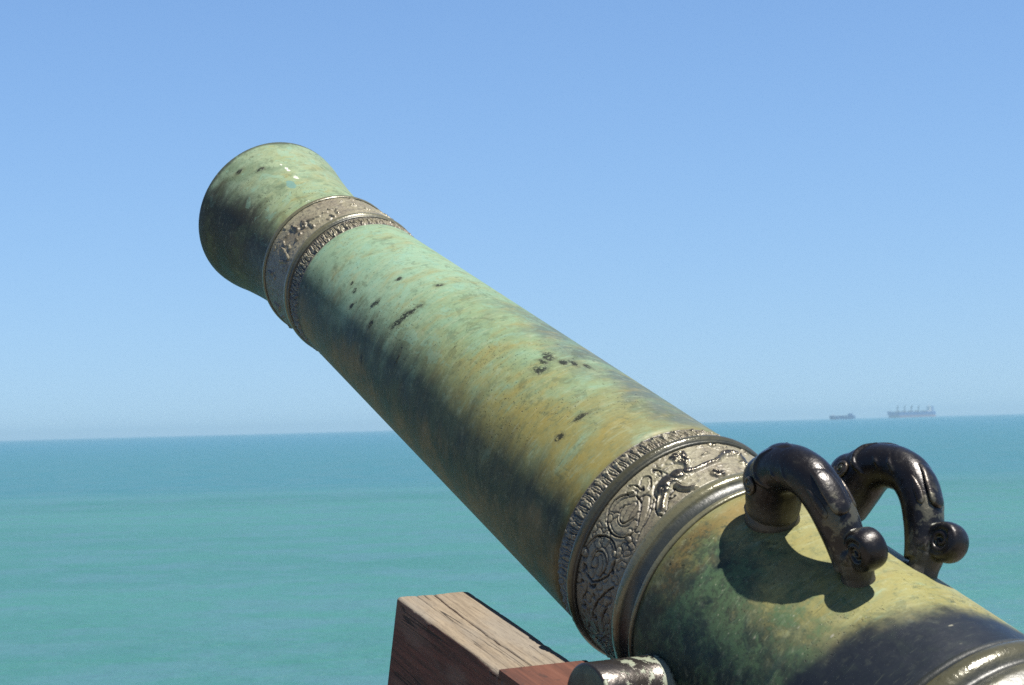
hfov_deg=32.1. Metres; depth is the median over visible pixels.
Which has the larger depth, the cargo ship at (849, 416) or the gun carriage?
the cargo ship at (849, 416)
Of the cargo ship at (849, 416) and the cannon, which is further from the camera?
the cargo ship at (849, 416)
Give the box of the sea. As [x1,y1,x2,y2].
[0,414,1023,684]
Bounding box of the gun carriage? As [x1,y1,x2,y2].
[388,592,587,684]
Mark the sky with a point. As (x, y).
(747, 210)
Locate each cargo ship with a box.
[829,413,854,419]
[887,404,935,417]
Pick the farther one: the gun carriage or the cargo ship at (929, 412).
the cargo ship at (929, 412)
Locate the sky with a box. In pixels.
[0,0,1023,440]
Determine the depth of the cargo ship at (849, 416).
5886.00 m
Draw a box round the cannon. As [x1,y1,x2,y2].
[199,142,1023,684]

